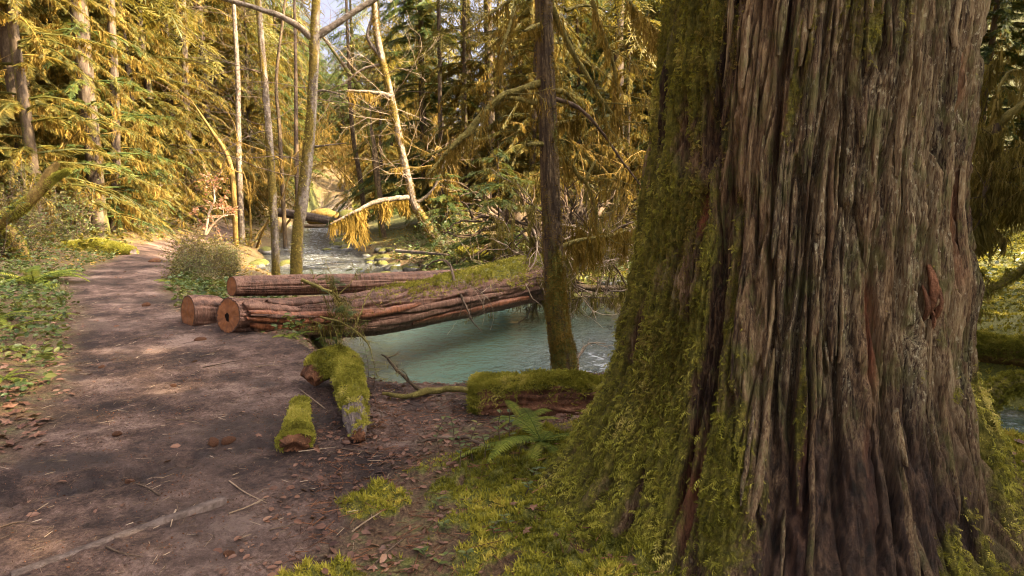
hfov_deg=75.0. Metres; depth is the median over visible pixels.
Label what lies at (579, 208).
root wad
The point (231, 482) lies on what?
fallen twig
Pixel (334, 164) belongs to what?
vine maple
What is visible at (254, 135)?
conifer
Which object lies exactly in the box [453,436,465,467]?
seedling
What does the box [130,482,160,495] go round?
fallen twig
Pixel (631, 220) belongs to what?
shrub
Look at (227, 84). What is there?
vine maple
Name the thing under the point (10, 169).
shrub
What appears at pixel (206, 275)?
shrub
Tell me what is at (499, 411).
seedling
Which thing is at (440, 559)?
seedling
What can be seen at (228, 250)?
shrub
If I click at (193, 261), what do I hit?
shrub
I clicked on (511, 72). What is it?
conifer
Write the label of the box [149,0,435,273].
alder
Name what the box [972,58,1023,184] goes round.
mossy bough
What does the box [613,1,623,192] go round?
conifer
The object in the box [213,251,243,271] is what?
shrub
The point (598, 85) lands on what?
conifer
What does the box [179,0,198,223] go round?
conifer
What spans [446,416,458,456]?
seedling
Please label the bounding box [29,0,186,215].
conifer
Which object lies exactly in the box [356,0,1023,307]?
hillside
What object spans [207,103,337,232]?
vine maple
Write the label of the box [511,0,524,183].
conifer
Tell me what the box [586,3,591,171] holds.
conifer
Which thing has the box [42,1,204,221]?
conifer
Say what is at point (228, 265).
shrub
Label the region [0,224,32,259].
mossy stump
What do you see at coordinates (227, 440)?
stone
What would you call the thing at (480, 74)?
conifer
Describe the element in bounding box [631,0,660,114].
conifer
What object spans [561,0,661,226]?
conifer
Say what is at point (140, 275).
trail
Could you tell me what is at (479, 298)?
bare twig
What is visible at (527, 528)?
fallen leaf
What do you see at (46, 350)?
ground cover
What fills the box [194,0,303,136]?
conifer
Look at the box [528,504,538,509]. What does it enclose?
fallen leaf
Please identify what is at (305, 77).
conifer
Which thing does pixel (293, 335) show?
sword fern
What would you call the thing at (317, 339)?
sword fern
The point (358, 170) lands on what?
alder
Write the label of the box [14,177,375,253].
ground cover
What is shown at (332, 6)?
sky
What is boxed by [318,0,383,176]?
conifer
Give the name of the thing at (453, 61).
conifer
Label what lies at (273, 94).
conifer
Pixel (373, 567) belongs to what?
fallen leaf
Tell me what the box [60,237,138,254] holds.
moss mound
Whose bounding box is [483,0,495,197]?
conifer
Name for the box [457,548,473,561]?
seedling
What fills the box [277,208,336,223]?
drift log
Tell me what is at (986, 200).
mossy bough
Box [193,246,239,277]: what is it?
shrub
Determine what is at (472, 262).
leaf litter
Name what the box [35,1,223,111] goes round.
conifer
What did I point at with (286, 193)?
shrub
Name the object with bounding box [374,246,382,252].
stone
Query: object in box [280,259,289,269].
stone
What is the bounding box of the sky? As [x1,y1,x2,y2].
[253,0,610,125]
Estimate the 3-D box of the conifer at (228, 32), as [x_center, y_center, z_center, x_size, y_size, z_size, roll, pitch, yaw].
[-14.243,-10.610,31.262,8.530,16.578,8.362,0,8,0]
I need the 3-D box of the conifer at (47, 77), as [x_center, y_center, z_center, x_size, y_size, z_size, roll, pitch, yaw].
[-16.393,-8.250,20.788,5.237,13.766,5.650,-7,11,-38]
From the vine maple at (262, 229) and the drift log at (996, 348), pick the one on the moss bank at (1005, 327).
the drift log at (996, 348)
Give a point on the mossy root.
(428, 390)
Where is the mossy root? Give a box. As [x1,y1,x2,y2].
[382,385,468,400]
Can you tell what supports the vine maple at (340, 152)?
on the hillside
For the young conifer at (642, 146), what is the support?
on the hillside
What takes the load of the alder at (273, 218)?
on the forest floor
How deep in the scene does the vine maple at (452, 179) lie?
22.84 m
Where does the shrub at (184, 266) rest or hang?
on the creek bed
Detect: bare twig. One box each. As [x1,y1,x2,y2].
[455,279,494,329]
[460,282,487,320]
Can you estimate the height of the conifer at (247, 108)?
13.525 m
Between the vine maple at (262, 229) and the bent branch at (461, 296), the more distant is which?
the vine maple at (262, 229)
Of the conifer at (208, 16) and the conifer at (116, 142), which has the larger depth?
the conifer at (208, 16)
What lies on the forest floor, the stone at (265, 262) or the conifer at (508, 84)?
the conifer at (508, 84)
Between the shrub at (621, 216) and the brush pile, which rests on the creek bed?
the shrub at (621, 216)
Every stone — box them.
[112,431,122,435]
[124,479,134,483]
[141,302,150,306]
[148,258,160,261]
[193,337,206,340]
[207,437,218,446]
[221,436,235,444]
[223,550,234,556]
[250,261,265,269]
[254,258,268,265]
[258,246,270,254]
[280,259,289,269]
[307,208,338,224]
[332,243,343,247]
[339,210,353,223]
[339,246,352,250]
[344,237,358,245]
[364,256,375,261]
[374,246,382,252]
[374,254,389,261]
[376,260,387,266]
[377,247,387,253]
[385,262,400,270]
[388,266,403,271]
[403,253,411,258]
[403,266,419,271]
[421,260,434,268]
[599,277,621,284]
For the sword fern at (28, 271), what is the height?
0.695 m
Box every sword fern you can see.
[0,266,91,289]
[0,276,36,285]
[0,290,50,300]
[0,310,33,323]
[0,319,42,331]
[0,345,29,351]
[0,368,37,382]
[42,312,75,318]
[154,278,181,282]
[273,331,313,339]
[311,336,343,346]
[449,408,571,463]
[491,400,559,429]
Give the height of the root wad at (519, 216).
2.590 m
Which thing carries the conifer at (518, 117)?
on the forest floor
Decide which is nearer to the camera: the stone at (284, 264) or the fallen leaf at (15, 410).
the fallen leaf at (15, 410)
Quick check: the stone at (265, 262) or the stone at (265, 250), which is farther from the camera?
the stone at (265, 250)
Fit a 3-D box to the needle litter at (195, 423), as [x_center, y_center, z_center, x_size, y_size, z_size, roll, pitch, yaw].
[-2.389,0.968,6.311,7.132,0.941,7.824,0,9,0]
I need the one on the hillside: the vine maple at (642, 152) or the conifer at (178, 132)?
the vine maple at (642, 152)
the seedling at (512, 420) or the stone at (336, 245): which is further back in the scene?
the stone at (336, 245)
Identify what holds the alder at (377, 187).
on the forest floor
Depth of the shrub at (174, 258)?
12.33 m
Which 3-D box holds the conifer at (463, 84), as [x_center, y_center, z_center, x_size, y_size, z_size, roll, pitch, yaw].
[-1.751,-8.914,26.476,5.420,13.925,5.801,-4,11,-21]
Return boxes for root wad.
[443,171,561,263]
[501,195,605,319]
[534,168,632,241]
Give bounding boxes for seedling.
[361,348,374,377]
[370,359,379,387]
[413,546,431,559]
[432,496,447,508]
[433,416,444,452]
[433,552,453,565]
[438,519,451,530]
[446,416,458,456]
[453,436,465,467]
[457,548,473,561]
[466,420,481,461]
[476,434,491,457]
[489,520,502,534]
[493,409,504,442]
[499,513,513,523]
[504,409,515,445]
[522,481,532,495]
[530,466,544,474]
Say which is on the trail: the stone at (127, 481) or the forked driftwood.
the stone at (127, 481)
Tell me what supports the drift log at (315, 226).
on the creek water
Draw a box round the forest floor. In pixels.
[0,103,1023,575]
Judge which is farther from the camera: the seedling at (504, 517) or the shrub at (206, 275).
the shrub at (206, 275)
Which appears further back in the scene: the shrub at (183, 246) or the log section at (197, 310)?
the shrub at (183, 246)
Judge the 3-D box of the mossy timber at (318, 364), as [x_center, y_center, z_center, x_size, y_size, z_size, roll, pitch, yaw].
[-1.358,0.572,5.108,0.441,0.285,0.474,0,9,0]
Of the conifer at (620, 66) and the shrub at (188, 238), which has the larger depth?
the conifer at (620, 66)
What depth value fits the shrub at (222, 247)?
15.78 m
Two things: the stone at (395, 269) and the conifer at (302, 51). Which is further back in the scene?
the conifer at (302, 51)
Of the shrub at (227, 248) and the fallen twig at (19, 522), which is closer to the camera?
the fallen twig at (19, 522)
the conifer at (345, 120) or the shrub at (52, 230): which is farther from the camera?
the conifer at (345, 120)
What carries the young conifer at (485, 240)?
on the hillside
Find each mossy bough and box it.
[295,254,383,347]
[320,315,391,381]
[331,284,387,346]
[969,39,1023,267]
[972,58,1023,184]
[972,68,1023,175]
[977,261,1023,325]
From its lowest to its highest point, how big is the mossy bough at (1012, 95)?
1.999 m
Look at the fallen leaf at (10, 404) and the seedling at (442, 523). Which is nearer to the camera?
the seedling at (442, 523)
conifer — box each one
[0,0,91,231]
[0,0,132,231]
[0,0,149,222]
[0,0,194,248]
[0,3,75,157]
[0,4,29,231]
[12,0,193,245]
[21,0,199,236]
[26,0,172,223]
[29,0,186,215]
[32,0,229,233]
[34,3,139,144]
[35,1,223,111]
[41,0,266,229]
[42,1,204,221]
[45,0,187,237]
[103,0,248,219]
[126,0,234,102]
[149,0,294,216]
[153,1,266,159]
[155,0,293,209]
[169,0,302,196]
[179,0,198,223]
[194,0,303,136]
[194,0,309,229]
[205,0,301,184]
[231,1,300,157]
[250,13,313,176]
[262,0,335,160]
[264,0,320,147]
[274,82,329,178]
[277,2,328,167]
[278,23,333,172]
[285,0,328,136]
[293,15,335,115]
[304,23,344,142]
[306,48,336,140]
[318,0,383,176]
[320,58,359,164]
[325,0,485,231]
[326,62,344,104]
[330,45,346,109]
[332,0,428,217]
[332,51,376,153]
[338,12,436,214]
[351,151,402,214]
[355,83,421,208]
[368,19,409,146]
[376,0,445,188]
[395,0,477,207]
[400,0,526,232]
[409,0,455,125]
[414,172,473,270]
[429,41,479,171]
[437,0,444,231]
[437,0,608,231]
[440,147,540,269]
[447,0,536,203]
[449,0,624,224]
[450,26,480,126]
[460,0,473,211]
[472,0,510,137]
[472,1,533,198]
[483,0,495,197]
[495,0,610,180]
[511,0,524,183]
[530,0,645,178]
[536,0,624,212]
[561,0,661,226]
[563,2,614,109]
[579,4,613,92]
[582,0,661,164]
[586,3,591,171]
[599,0,663,181]
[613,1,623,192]
[623,134,648,232]
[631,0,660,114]
[970,0,1023,204]
[981,0,1023,151]
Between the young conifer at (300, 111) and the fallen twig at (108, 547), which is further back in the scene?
the young conifer at (300, 111)
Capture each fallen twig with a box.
[0,510,39,527]
[105,545,142,560]
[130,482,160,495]
[203,358,250,367]
[229,480,266,502]
[229,497,265,513]
[269,523,298,530]
[298,388,325,408]
[341,448,383,453]
[351,510,383,531]
[375,537,405,563]
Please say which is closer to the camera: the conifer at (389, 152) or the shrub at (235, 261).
the shrub at (235, 261)
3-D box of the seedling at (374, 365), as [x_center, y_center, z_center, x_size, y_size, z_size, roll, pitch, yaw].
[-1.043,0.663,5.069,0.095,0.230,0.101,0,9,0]
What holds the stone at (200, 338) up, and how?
on the trail
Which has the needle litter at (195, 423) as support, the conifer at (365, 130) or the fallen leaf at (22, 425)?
the fallen leaf at (22, 425)
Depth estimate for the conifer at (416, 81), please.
61.01 m
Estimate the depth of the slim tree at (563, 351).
5.93 m
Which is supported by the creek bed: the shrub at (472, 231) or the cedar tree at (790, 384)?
the shrub at (472, 231)
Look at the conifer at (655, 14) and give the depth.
27.14 m
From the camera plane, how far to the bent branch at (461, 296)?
9.59 m
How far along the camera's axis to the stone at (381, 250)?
22.94 m
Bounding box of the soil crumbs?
[1,312,510,575]
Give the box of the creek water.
[262,210,1023,432]
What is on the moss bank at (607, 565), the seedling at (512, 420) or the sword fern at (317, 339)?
the seedling at (512, 420)
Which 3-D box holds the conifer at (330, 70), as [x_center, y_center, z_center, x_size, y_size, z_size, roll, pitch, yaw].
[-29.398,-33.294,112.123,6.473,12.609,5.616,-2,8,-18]
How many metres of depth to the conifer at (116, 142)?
19.92 m
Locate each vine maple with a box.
[0,82,164,223]
[101,83,231,137]
[161,93,336,247]
[186,163,241,238]
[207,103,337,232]
[299,69,450,217]
[315,90,373,189]
[315,151,354,191]
[317,114,341,166]
[320,136,369,190]
[321,100,378,179]
[368,87,574,233]
[478,106,644,224]
[559,87,648,207]
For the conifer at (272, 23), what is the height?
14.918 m
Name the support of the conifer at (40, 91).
on the forest floor
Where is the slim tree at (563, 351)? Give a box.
[412,0,659,370]
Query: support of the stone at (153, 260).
on the trail
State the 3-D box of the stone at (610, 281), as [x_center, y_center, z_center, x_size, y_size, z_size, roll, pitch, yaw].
[2.227,-0.096,15.091,0.644,0.310,0.390,-4,6,-27]
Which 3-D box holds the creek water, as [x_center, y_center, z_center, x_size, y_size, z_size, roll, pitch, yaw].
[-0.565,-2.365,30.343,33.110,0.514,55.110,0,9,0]
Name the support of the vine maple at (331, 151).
on the hillside
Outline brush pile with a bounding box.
[458,128,635,327]
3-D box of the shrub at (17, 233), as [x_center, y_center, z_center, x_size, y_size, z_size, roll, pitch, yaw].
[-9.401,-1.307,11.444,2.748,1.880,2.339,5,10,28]
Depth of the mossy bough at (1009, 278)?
7.90 m
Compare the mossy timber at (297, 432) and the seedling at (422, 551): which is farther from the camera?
the mossy timber at (297, 432)
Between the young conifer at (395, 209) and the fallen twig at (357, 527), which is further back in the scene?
the young conifer at (395, 209)
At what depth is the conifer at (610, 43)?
83.68 m
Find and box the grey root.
[416,435,489,447]
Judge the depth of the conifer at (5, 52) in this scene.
16.80 m
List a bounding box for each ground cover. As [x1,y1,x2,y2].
[0,228,127,401]
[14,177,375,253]
[163,247,333,345]
[283,148,405,211]
[389,219,1023,313]
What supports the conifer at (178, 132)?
on the forest floor
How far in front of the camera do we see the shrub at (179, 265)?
11.55 m
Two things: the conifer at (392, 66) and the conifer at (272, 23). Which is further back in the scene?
the conifer at (392, 66)
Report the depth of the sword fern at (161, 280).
11.12 m
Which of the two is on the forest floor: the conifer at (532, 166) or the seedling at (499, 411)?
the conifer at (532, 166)
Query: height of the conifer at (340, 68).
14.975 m
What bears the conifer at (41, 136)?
on the forest floor
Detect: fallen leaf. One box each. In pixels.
[0,417,9,423]
[2,402,18,407]
[7,408,21,413]
[17,422,26,428]
[367,564,377,570]
[523,526,532,532]
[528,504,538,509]
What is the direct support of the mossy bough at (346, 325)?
hanging from the fallen log at (428, 301)
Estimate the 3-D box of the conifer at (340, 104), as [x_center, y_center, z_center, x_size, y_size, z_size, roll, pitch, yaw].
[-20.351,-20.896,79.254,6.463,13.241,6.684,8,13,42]
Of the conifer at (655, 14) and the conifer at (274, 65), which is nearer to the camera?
the conifer at (655, 14)
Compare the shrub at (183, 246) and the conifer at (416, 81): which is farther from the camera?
the conifer at (416, 81)
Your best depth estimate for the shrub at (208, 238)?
16.69 m
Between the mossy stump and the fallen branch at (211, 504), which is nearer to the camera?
the fallen branch at (211, 504)
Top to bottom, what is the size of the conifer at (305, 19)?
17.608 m
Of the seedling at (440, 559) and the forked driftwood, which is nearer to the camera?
the seedling at (440, 559)
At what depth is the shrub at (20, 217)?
15.67 m
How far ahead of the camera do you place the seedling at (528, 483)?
3.08 m
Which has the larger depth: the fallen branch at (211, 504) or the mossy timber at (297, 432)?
the mossy timber at (297, 432)
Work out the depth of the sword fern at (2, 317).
7.11 m
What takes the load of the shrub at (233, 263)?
on the creek bed
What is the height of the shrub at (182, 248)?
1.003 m
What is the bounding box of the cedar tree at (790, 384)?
[534,0,1023,575]
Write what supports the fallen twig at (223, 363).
on the trail
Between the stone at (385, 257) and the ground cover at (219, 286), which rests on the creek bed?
the ground cover at (219, 286)
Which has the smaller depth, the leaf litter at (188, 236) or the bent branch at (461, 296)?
the bent branch at (461, 296)
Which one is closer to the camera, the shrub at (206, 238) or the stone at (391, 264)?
the shrub at (206, 238)
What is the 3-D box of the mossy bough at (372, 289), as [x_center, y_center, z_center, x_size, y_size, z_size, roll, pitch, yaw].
[-1.846,0.307,7.965,0.620,0.654,0.820,0,9,0]
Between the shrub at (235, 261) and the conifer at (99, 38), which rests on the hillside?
the conifer at (99, 38)
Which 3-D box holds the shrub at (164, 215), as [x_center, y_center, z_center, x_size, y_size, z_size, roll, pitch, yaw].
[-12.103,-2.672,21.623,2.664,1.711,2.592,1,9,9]
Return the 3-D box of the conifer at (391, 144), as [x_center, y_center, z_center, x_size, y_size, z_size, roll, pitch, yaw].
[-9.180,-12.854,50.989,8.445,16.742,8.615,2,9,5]
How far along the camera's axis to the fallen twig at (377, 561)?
2.77 m
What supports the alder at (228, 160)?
on the forest floor
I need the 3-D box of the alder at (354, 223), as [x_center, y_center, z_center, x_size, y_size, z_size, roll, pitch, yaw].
[-3.418,-7.321,20.778,6.203,12.912,5.086,0,9,0]
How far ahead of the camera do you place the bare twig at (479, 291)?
9.66 m
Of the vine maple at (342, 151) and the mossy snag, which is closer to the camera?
the mossy snag
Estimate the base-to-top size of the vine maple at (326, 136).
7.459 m
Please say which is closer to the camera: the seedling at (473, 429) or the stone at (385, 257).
the seedling at (473, 429)
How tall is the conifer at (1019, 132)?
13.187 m
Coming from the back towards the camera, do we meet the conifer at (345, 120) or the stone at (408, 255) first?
the conifer at (345, 120)
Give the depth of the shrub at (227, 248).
17.56 m
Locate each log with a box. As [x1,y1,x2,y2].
[216,252,544,338]
[226,268,466,296]
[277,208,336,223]
[304,224,337,227]
[395,249,447,255]
[455,246,490,262]
[465,367,603,416]
[575,284,624,291]
[976,330,1023,366]
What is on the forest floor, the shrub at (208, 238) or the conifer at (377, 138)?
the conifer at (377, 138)
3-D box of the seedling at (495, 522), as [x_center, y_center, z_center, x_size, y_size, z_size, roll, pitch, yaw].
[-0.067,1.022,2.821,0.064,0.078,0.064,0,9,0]
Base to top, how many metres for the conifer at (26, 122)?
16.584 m
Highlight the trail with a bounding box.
[0,223,599,575]
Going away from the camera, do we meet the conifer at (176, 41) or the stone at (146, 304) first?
the stone at (146, 304)
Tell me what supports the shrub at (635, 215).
on the creek bed
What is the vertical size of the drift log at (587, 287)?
0.184 m
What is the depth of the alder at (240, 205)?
23.94 m
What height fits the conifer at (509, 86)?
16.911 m
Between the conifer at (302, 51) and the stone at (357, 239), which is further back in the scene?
the conifer at (302, 51)
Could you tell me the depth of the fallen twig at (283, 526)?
2.96 m
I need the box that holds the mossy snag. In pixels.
[381,351,428,394]
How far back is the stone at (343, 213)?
37.63 m
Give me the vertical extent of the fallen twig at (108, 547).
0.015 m
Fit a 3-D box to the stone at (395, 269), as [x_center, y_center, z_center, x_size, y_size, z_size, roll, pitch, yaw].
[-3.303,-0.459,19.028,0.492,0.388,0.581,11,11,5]
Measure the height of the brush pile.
5.188 m
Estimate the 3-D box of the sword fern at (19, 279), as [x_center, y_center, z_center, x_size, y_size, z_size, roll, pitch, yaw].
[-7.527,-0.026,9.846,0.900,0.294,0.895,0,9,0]
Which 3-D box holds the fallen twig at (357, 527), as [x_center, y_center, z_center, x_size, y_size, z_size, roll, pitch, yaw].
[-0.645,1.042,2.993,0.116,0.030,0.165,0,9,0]
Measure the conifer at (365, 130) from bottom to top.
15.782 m
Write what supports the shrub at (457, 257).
on the creek bed
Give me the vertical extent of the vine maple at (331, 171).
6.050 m
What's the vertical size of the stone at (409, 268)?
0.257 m
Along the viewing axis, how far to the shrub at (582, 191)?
22.33 m
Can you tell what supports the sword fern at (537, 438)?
on the forest floor
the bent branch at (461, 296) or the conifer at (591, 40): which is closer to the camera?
the bent branch at (461, 296)
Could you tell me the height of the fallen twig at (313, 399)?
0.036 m
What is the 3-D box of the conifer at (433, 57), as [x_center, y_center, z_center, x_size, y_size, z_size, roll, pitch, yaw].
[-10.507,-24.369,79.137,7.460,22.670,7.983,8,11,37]
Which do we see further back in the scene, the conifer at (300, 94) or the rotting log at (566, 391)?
the conifer at (300, 94)
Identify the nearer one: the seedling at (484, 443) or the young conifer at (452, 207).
the seedling at (484, 443)
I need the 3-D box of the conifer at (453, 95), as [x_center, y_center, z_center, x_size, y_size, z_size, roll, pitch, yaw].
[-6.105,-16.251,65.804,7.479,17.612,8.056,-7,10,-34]
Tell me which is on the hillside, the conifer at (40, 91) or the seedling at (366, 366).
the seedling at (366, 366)
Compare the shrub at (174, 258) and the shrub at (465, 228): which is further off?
the shrub at (465, 228)
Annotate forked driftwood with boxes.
[577,339,612,369]
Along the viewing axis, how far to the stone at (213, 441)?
4.01 m
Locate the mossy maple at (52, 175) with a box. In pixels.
[0,161,71,234]
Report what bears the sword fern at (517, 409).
on the forest floor
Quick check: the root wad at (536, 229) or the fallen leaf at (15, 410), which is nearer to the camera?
the fallen leaf at (15, 410)
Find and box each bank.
[274,414,1023,575]
[586,230,1023,410]
[981,369,1023,417]
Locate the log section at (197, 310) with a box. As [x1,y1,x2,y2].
[181,295,222,325]
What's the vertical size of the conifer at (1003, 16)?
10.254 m
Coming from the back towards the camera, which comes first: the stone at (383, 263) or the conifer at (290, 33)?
the conifer at (290, 33)
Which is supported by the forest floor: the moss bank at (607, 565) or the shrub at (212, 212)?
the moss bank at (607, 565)
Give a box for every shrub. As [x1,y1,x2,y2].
[0,157,94,245]
[0,182,38,258]
[0,191,82,254]
[0,194,45,236]
[6,169,112,240]
[120,184,176,230]
[152,232,218,265]
[156,251,205,277]
[160,235,197,257]
[160,244,229,281]
[164,253,208,277]
[165,231,219,271]
[165,245,219,274]
[179,249,235,284]
[183,188,230,222]
[184,232,224,251]
[185,243,240,283]
[186,231,226,248]
[190,262,226,285]
[191,245,235,276]
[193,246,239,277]
[201,233,246,260]
[204,240,242,257]
[210,247,250,276]
[212,236,248,267]
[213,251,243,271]
[276,178,293,204]
[414,194,497,266]
[424,221,479,263]
[437,208,495,249]
[446,195,495,261]
[560,177,624,224]
[562,180,637,239]
[598,202,634,223]
[614,188,640,240]
[625,206,637,226]
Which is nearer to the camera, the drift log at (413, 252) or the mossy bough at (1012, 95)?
the mossy bough at (1012, 95)
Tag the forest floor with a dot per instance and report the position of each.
(320, 193)
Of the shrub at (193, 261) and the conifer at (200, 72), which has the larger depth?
the conifer at (200, 72)
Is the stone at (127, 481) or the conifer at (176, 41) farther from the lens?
the conifer at (176, 41)
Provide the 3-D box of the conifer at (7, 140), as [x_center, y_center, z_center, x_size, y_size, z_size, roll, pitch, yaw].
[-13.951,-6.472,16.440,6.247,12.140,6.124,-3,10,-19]
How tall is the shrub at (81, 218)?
1.765 m
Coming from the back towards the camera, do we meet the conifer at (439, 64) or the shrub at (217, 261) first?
the conifer at (439, 64)
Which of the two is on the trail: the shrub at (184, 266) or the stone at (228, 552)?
the stone at (228, 552)
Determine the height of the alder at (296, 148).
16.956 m
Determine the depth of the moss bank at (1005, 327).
10.02 m
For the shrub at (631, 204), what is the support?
on the creek bed
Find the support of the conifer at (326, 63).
on the hillside
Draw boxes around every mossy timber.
[274,394,316,452]
[300,342,364,385]
[329,351,372,442]
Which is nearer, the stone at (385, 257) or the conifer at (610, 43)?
the stone at (385, 257)
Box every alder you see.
[137,68,248,244]
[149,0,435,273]
[160,0,350,274]
[170,0,287,244]
[212,0,347,248]
[275,0,396,228]
[282,0,308,203]
[303,10,386,237]
[319,2,477,252]
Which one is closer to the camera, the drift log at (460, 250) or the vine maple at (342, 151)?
the drift log at (460, 250)
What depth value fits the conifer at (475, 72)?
94.20 m
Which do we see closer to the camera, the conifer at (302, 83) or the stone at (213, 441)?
the stone at (213, 441)
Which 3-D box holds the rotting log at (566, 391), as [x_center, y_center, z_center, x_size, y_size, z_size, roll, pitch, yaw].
[0.338,0.767,4.465,1.334,0.472,0.620,0,9,0]
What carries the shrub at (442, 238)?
on the creek bed
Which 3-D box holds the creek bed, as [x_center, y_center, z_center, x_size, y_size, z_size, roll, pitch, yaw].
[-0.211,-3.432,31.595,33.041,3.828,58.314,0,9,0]
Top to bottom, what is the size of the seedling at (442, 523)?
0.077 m
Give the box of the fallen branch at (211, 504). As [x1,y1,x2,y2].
[10,496,226,575]
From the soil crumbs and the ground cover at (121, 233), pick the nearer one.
the soil crumbs
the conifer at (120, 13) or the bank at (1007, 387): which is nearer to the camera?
the bank at (1007, 387)
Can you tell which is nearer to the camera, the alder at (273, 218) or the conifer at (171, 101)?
the alder at (273, 218)
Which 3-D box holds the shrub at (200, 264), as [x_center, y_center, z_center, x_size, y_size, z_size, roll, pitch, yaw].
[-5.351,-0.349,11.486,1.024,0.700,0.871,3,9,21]
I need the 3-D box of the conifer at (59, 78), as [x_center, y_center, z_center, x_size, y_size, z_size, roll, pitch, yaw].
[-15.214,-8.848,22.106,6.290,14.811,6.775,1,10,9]
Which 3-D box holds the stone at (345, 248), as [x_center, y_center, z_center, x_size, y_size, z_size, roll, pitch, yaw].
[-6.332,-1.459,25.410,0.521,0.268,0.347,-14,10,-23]
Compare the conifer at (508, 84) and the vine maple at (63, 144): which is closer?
the vine maple at (63, 144)
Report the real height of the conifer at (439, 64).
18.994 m
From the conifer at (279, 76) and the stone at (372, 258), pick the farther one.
the conifer at (279, 76)
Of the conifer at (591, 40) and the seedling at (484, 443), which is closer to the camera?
the seedling at (484, 443)
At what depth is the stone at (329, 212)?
37.43 m
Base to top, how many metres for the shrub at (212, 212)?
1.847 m
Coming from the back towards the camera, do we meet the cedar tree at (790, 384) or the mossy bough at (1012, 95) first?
the mossy bough at (1012, 95)
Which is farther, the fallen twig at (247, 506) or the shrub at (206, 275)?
the shrub at (206, 275)
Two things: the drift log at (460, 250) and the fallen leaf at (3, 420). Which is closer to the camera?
the fallen leaf at (3, 420)
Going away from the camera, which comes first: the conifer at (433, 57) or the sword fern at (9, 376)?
the sword fern at (9, 376)
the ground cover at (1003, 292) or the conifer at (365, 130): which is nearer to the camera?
the ground cover at (1003, 292)
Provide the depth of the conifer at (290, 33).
48.28 m
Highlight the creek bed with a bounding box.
[265,192,1023,420]
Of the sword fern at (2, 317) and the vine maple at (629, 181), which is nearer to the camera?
the sword fern at (2, 317)
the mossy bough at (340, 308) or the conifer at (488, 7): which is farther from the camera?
the conifer at (488, 7)
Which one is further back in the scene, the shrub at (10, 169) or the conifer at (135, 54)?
the conifer at (135, 54)
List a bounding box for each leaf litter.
[0,262,1023,575]
[2,216,413,276]
[214,371,660,575]
[390,222,978,295]
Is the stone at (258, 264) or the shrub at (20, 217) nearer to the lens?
the shrub at (20, 217)
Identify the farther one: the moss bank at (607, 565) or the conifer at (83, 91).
the conifer at (83, 91)
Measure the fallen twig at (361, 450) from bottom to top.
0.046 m
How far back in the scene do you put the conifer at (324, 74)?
85.35 m
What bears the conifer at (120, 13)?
on the forest floor
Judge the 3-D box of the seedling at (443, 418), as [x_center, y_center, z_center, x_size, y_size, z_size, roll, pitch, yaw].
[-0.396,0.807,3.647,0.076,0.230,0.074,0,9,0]
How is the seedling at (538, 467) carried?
on the moss bank at (607, 565)
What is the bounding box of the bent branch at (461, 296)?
[426,259,494,331]
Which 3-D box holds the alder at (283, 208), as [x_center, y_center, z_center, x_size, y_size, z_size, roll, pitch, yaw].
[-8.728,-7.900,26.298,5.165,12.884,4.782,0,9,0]
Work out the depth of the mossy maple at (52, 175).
11.94 m
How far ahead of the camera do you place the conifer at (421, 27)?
29.92 m
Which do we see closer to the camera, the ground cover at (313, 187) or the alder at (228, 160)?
the alder at (228, 160)
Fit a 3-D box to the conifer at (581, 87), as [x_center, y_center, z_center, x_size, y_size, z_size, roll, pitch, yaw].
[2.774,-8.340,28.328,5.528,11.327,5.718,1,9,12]
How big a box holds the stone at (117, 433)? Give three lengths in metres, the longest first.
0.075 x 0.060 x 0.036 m
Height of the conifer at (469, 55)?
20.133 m
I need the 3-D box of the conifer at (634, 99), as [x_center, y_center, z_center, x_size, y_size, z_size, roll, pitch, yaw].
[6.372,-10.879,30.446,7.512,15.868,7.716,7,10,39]
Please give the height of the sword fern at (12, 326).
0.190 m
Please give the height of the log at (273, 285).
0.625 m

